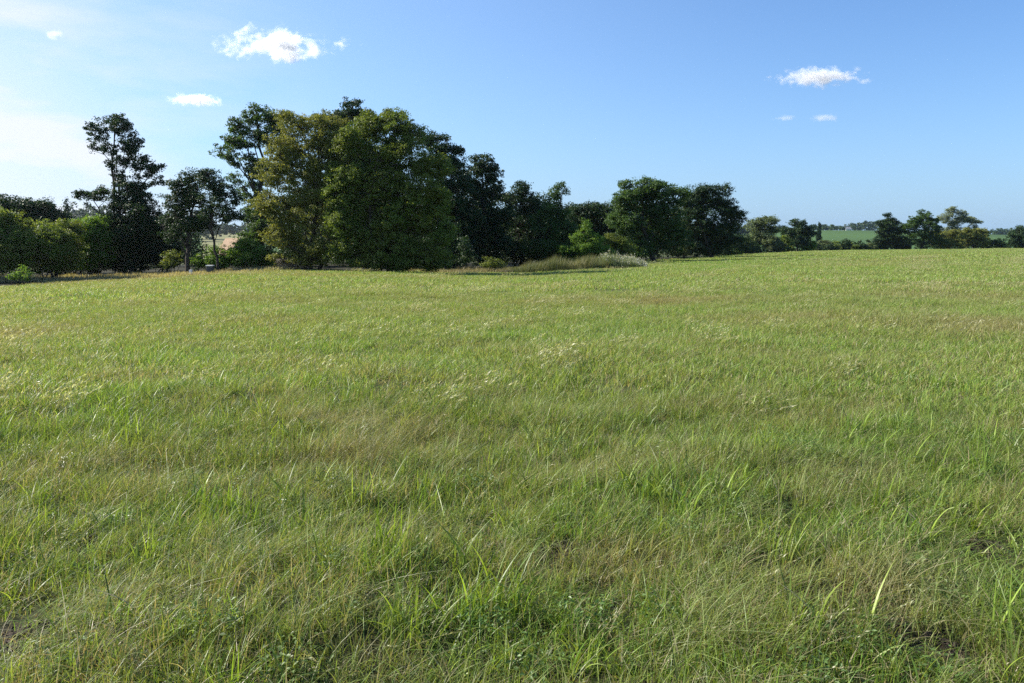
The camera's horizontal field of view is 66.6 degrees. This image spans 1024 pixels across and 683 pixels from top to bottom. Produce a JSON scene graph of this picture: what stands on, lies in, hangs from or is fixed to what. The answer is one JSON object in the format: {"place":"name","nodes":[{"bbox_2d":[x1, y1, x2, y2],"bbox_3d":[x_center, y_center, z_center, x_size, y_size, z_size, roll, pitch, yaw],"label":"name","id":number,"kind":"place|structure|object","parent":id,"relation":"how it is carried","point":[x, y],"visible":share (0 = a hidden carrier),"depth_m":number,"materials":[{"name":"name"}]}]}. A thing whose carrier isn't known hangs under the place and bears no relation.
{"place":"outdoors","nodes":[
{"label":"outdoors","id":0,"kind":"place"},
{"bbox_2d":[406,266,511,272],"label":"dry grass","id":1,"kind":"structure","parent":0,"point":[483,269],"depth_m":61.39,"materials":[{"name":"plant"}]},
{"bbox_2d":[0,230,1023,682],"bbox_3d":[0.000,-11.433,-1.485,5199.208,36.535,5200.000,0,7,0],"label":"ground","id":2,"kind":"structure","parent":0,"point":[856,236],"depth_m":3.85,"materials":[{"name":"green plant"}]},
{"bbox_2d":[6,264,34,285],"bbox_3d":[-33.910,-4.580,53.927,1.791,1.650,1.165,0,7,0],"label":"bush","id":3,"kind":"object","parent":2,"relation":"on","point":[17,275],"visible":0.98,"depth_m":53.78,"materials":[{"name":"green plant"}]},
{"bbox_2d":[0,204,47,271],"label":"shrub","id":4,"kind":"object","parent":2,"relation":"on","point":[12,241],"visible":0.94,"depth_m":58.59,"materials":[{"name":"green plant"}]},
{"bbox_2d":[0,193,76,231],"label":"tree","id":5,"kind":"object","parent":2,"relation":"on","point":[44,209],"visible":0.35,"depth_m":73.76,"materials":[{"name":"green plant"}]},
{"bbox_2d":[14,216,89,280],"bbox_3d":[-35.967,-7.216,60.859,6.097,4.981,6.091,0,7,0],"label":"shrub","id":6,"kind":"object","parent":2,"relation":"on","point":[58,248],"visible":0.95,"depth_m":59.91,"materials":[{"name":"green plant"}]},
{"bbox_2d":[62,197,71,214],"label":"spruce tree","id":7,"kind":"object","parent":2,"relation":"on","point":[66,205],"visible":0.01,"depth_m":123.13,"materials":[{"name":"green plant"}]},
{"bbox_2d":[69,213,124,275],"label":"shrub","id":8,"kind":"object","parent":2,"relation":"on","point":[96,230],"visible":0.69,"depth_m":65.45,"materials":[{"name":"green plant"}]},
{"bbox_2d":[69,113,170,273],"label":"tree","id":9,"kind":"object","parent":2,"relation":"on","point":[137,202],"visible":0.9,"depth_m":66.34,"materials":[{"name":"green plant"}]},
{"bbox_2d":[97,210,184,272],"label":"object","id":10,"kind":"object","parent":2,"relation":"on","point":[156,245],"visible":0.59,"depth_m":67.41,"materials":[{"name":"green plant"}]},
{"bbox_2d":[0,264,299,282],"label":"edge grass","id":11,"kind":"structure","parent":2,"relation":"on","point":[4,279],"depth_m":60.36,"materials":[{"name":"plant"}]},
{"bbox_2d":[157,249,183,272],"bbox_3d":[-28.107,-6.569,64.287,2.080,2.168,1.818,-3,8,-23],"label":"bush","id":12,"kind":"object","parent":2,"relation":"on","point":[168,262],"visible":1,"depth_m":63.95,"materials":[{"name":"green plant"}]},
{"bbox_2d":[155,166,218,272],"bbox_3d":[-26.193,-9.622,62.340,5.202,8.609,3.691,3,8,23],"label":"tree","id":13,"kind":"object","parent":2,"relation":"on","point":[181,197],"visible":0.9,"depth_m":61.73,"materials":[{"name":"green plant"}]},
{"bbox_2d":[189,249,211,270],"bbox_3d":[-25.588,-6.596,64.234,2.438,2.052,2.042,4,8,26],"label":"bush","id":14,"kind":"object","parent":2,"relation":"on","point":[198,262],"visible":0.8,"depth_m":63.92,"materials":[{"name":"green plant"}]},
{"bbox_2d":[206,265,213,272],"bbox_3d":[-23.320,-5.512,60.292,0.500,0.780,0.500,0,7,0],"label":"lidded box","id":15,"kind":"object","parent":2,"relation":"on","point":[210,268],"visible":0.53,"depth_m":60.07,"materials":[{"name":"grey plastic"}]},
{"bbox_2d":[202,242,232,269],"bbox_3d":[-23.866,-6.928,64.137,2.663,2.504,2.726,0,7,0],"label":"bush","id":16,"kind":"object","parent":2,"relation":"on","point":[223,261],"visible":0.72,"depth_m":63.47,"materials":[{"name":"green plant"}]},
{"bbox_2d":[194,168,247,270],"bbox_3d":[-22.431,-9.377,60.418,3.963,8.259,3.166,-2,8,-13],"label":"tree","id":17,"kind":"object","parent":2,"relation":"on","point":[205,177],"visible":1,"depth_m":59.99,"materials":[{"name":"green plant"}]},
{"bbox_2d":[219,238,245,265],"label":"shed","id":18,"kind":"structure","parent":2,"relation":"on","point":[227,241],"depth_m":84.96,"materials":[{"name":"beige"}]},
{"bbox_2d":[226,238,267,267],"bbox_3d":[-21.867,-7.175,64.143,3.562,2.718,3.750,-7,10,-43],"label":"bush","id":19,"kind":"object","parent":2,"relation":"on","point":[239,257],"visible":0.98,"depth_m":63.35,"materials":[{"name":"green plant"}]},
{"bbox_2d":[207,102,295,247],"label":"oak tree","id":20,"kind":"object","parent":2,"relation":"on","point":[235,142],"visible":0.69,"depth_m":71.87,"materials":[{"name":"green plant"}]},
{"bbox_2d":[246,250,279,267],"bbox_3d":[-20.236,-6.783,64.393,3.029,1.663,1.811,2,8,12],"label":"bush","id":21,"kind":"object","parent":2,"relation":"on","point":[269,263],"visible":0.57,"depth_m":63.92,"materials":[{"name":"green plant"}]},
{"bbox_2d":[275,257,301,269],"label":"bush","id":22,"kind":"object","parent":2,"relation":"on","point":[291,265],"visible":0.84,"depth_m":58.01,"materials":[{"name":"green plant"}]},
{"bbox_2d":[244,108,360,269],"bbox_3d":[-15.032,-11.078,57.697,8.641,12.016,4.938,1,8,10],"label":"tree","id":23,"kind":"object","parent":2,"relation":"on","point":[288,146],"visible":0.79,"depth_m":56.99,"materials":[{"name":"green plant"}]},
{"bbox_2d":[294,96,417,264],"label":"tree","id":24,"kind":"object","parent":2,"relation":"on","point":[350,111],"visible":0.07,"depth_m":77.51,"materials":[{"name":"green plant"}]},
{"bbox_2d":[13,172,739,267],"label":"woodland","id":25,"kind":"object","parent":2,"relation":"on","point":[194,242],"visible":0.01,"depth_m":93.39,"materials":[{"name":"green plant"}]},
{"bbox_2d":[0,228,758,275],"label":"undergrowth","id":26,"kind":"object","parent":2,"relation":"on","point":[461,260],"visible":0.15,"depth_m":68.62,"materials":[{"name":"green plant"}]},
{"bbox_2d":[317,106,462,272],"bbox_3d":[-8.811,-10.843,56.323,10.435,11.983,5.363,0,7,0],"label":"tree","id":27,"kind":"object","parent":2,"relation":"on","point":[401,252],"visible":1,"depth_m":55.60,"materials":[{"name":"green plant"}]},
{"bbox_2d":[61,204,758,239],"bbox_3d":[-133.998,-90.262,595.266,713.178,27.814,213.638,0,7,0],"label":"distant hillside wood","id":28,"kind":"object","parent":2,"relation":"on","point":[225,229],"visible":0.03,"depth_m":571.27,"materials":[{"name":"green plant"}]},
{"bbox_2d":[414,129,487,268],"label":"tree","id":29,"kind":"object","parent":2,"relation":"on","point":[457,208],"visible":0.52,"depth_m":71.76,"materials":[{"name":"green plant"}]},
{"bbox_2d":[449,152,518,267],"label":"tree","id":30,"kind":"object","parent":2,"relation":"on","point":[489,229],"visible":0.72,"depth_m":76.17,"materials":[{"name":"green plant"}]},
{"bbox_2d":[479,256,507,270],"bbox_3d":[-1.472,-5.916,60.804,2.287,1.493,1.471,0,7,0],"label":"bush","id":31,"kind":"object","parent":2,"relation":"on","point":[495,263],"visible":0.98,"depth_m":60.70,"materials":[{"name":"green plant"}]},
{"bbox_2d":[0,473,1009,682],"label":"soil crumbs","id":32,"kind":"object","parent":2,"relation":"on","point":[927,633],"visible":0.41,"depth_m":3.44,"materials":[{"name":"brown soil"}]},
{"bbox_2d":[488,179,550,266],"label":"tree","id":33,"kind":"object","parent":2,"relation":"on","point":[521,196],"visible":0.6,"depth_m":80.08,"materials":[{"name":"green plant"}]},
{"bbox_2d":[518,180,580,262],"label":"tree","id":34,"kind":"object","parent":2,"relation":"on","point":[544,223],"visible":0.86,"depth_m":75.36,"materials":[{"name":"green plant"}]},
{"bbox_2d":[556,217,615,261],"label":"young tree","id":35,"kind":"object","parent":2,"relation":"on","point":[586,246],"visible":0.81,"depth_m":73.06,"materials":[{"name":"green plant"}]},
{"bbox_2d":[567,201,620,238],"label":"tree","id":36,"kind":"object","parent":2,"relation":"on","point":[593,213],"visible":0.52,"depth_m":86.64,"materials":[{"name":"green plant"}]},
{"bbox_2d":[600,233,637,258],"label":"bush","id":37,"kind":"object","parent":2,"relation":"on","point":[617,244],"visible":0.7,"depth_m":78.94,"materials":[{"name":"green plant"}]},
{"bbox_2d":[591,251,646,268],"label":"seeding herbs","id":38,"kind":"object","parent":2,"relation":"on","point":[612,262],"visible":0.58,"depth_m":60.69,"materials":[{"name":"green plant"}]},
{"bbox_2d":[600,250,647,266],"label":"seed heads","id":39,"kind":"object","parent":38,"relation":"attached to","point":[645,262],"visible":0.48,"depth_m":61.45,"materials":[{"name":"beige plant"}]},
{"bbox_2d":[603,175,694,261],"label":"tree","id":40,"kind":"object","parent":2,"relation":"on","point":[627,200],"visible":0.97,"depth_m":82.07,"materials":[{"name":"green plant"}]},
{"bbox_2d":[664,197,704,258],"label":"tree","id":41,"kind":"object","parent":2,"relation":"on","point":[687,250],"visible":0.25,"depth_m":98.09,"materials":[{"name":"green plant"}]},
{"bbox_2d":[676,181,748,257],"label":"tree","id":42,"kind":"object","parent":2,"relation":"on","point":[708,197],"visible":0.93,"depth_m":97.00,"materials":[{"name":"green plant"}]},
{"bbox_2d":[715,247,743,254],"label":"hedge bush","id":43,"kind":"object","parent":2,"relation":"on","point":[733,252],"visible":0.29,"depth_m":118.97,"materials":[{"name":"green plant"}]},
{"bbox_2d":[744,244,760,252],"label":"hedge bush","id":44,"kind":"object","parent":2,"relation":"on","point":[757,248],"visible":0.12,"depth_m":138.91,"materials":[{"name":"green plant"}]},
{"bbox_2d":[744,214,782,252],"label":"tree","id":45,"kind":"object","parent":2,"relation":"on","point":[763,226],"visible":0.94,"depth_m":148.11,"materials":[{"name":"green plant"}]},
{"bbox_2d":[766,240,786,251],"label":"hedge bush","id":46,"kind":"object","parent":2,"relation":"on","point":[780,248],"visible":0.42,"depth_m":150.61,"materials":[{"name":"green plant"}]},
{"bbox_2d":[779,234,794,251],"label":"hedge bush","id":47,"kind":"object","parent":2,"relation":"on","point":[786,239],"visible":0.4,"depth_m":154.21,"materials":[{"name":"green plant"}]},
{"bbox_2d":[779,217,818,251],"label":"tree","id":48,"kind":"object","parent":2,"relation":"on","point":[798,234],"visible":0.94,"depth_m":159.71,"materials":[{"name":"green plant"}]},
{"bbox_2d":[800,239,816,250],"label":"hedge bush","id":49,"kind":"object","parent":2,"relation":"on","point":[812,246],"visible":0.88,"depth_m":160.22,"materials":[{"name":"green plant"}]},
{"bbox_2d":[778,224,845,230],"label":"distant wood","id":50,"kind":"object","parent":2,"relation":"on","point":[830,227],"visible":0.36,"depth_m":900.67,"materials":[{"name":"green plant"}]},
{"bbox_2d":[815,222,822,241],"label":"spruce tree","id":51,"kind":"object","parent":2,"relation":"on","point":[818,236],"visible":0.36,"depth_m":212.70,"materials":[{"name":"green plant"}]},
{"bbox_2d":[815,243,825,249],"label":"hedge bush","id":52,"kind":"object","parent":2,"relation":"on","point":[820,246],"visible":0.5,"depth_m":166.42,"materials":[{"name":"green plant"}]},
{"bbox_2d":[817,240,834,245],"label":"hedge bush","id":53,"kind":"object","parent":2,"relation":"on","point":[825,242],"visible":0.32,"depth_m":175.80,"materials":[{"name":"green plant"}]},
{"bbox_2d":[823,244,839,249],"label":"hedge bush","id":54,"kind":"object","parent":2,"relation":"on","point":[830,247],"visible":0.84,"depth_m":171.75,"materials":[{"name":"green plant"}]},
{"bbox_2d":[833,240,842,249],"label":"hedge bush","id":55,"kind":"object","parent":2,"relation":"on","point":[837,244],"visible":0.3,"depth_m":178.36,"materials":[{"name":"green plant"}]},
{"bbox_2d":[839,238,852,249],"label":"hedge bush","id":56,"kind":"object","parent":2,"relation":"on","point":[846,244],"visible":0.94,"depth_m":178.10,"materials":[{"name":"green plant"}]},
{"bbox_2d":[851,243,859,249],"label":"hedge bush","id":57,"kind":"object","parent":2,"relation":"on","point":[856,246],"visible":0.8,"depth_m":180.09,"materials":[{"name":"green plant"}]},
{"bbox_2d":[857,242,868,249],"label":"hedge bush","id":58,"kind":"object","parent":2,"relation":"on","point":[863,247],"visible":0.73,"depth_m":182.10,"materials":[{"name":"green plant"}]},
{"bbox_2d":[866,243,876,249],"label":"hedge bush","id":59,"kind":"object","parent":2,"relation":"on","point":[872,247],"visible":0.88,"depth_m":182.24,"materials":[{"name":"green plant"}]},
{"bbox_2d":[843,220,903,230],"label":"hilltop wood","id":60,"kind":"object","parent":2,"relation":"on","point":[865,224],"visible":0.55,"depth_m":1114.31,"materials":[{"name":"green plant"}]},
{"bbox_2d":[871,242,887,249],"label":"hedge bush","id":61,"kind":"object","parent":2,"relation":"on","point":[878,246],"visible":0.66,"depth_m":184.22,"materials":[{"name":"green plant"}]},
{"bbox_2d":[870,212,910,249],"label":"tree","id":62,"kind":"object","parent":2,"relation":"on","point":[887,225],"visible":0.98,"depth_m":183.57,"materials":[{"name":"green plant"}]},
{"bbox_2d":[759,238,1023,252],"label":"hedge undergrowth","id":63,"kind":"object","parent":2,"relation":"on","point":[764,249],"visible":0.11,"depth_m":203.45,"materials":[{"name":"green plant"}]},
{"bbox_2d":[893,242,910,249],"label":"hedge bush","id":64,"kind":"object","parent":2,"relation":"on","point":[905,246],"visible":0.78,"depth_m":184.41,"materials":[{"name":"green plant"}]},
{"bbox_2d":[898,209,949,248],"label":"tree","id":65,"kind":"object","parent":2,"relation":"on","point":[916,222],"visible":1,"depth_m":181.33,"materials":[{"name":"green plant"}]},
{"bbox_2d":[929,228,969,248],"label":"bush","id":66,"kind":"object","parent":2,"relation":"on","point":[953,236],"visible":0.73,"depth_m":183.98,"materials":[{"name":"green plant"}]},
{"bbox_2d":[936,206,968,248],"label":"tree","id":67,"kind":"object","parent":2,"relation":"on","point":[953,223],"visible":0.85,"depth_m":201.78,"materials":[{"name":"green plant"}]},
{"bbox_2d":[909,228,1022,234],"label":"distant forest","id":68,"kind":"object","parent":2,"relation":"on","point":[1000,231],"visible":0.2,"depth_m":1232.34,"materials":[{"name":"green plant"}]},
{"bbox_2d":[963,216,983,248],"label":"tree","id":69,"kind":"object","parent":2,"relation":"on","point":[971,221],"visible":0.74,"depth_m":202.49,"materials":[{"name":"green plant"}]},
{"bbox_2d":[961,227,990,248],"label":"bush","id":70,"kind":"object","parent":2,"relation":"on","point":[978,239],"visible":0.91,"depth_m":185.94,"materials":[{"name":"green plant"}]},
{"bbox_2d":[987,239,1006,247],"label":"bush","id":71,"kind":"object","parent":2,"relation":"on","point":[996,242],"visible":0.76,"depth_m":187.96,"materials":[{"name":"green plant"}]},
{"bbox_2d":[1005,225,1023,246],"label":"tree","id":72,"kind":"object","parent":2,"relation":"on","point":[1014,235],"visible":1,"depth_m":194.56,"materials":[{"name":"green plant"}]},
{"bbox_2d":[0,0,1023,233],"label":"sky","id":73,"kind":"structure","parent":0,"point":[828,112],"materials":[{"name":"blue"}]},
{"bbox_2d":[500,253,608,272],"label":"tall grass","id":74,"kind":"structure","parent":0,"point":[558,264],"depth_m":60.81,"materials":[{"name":"green plant"}]}
]}

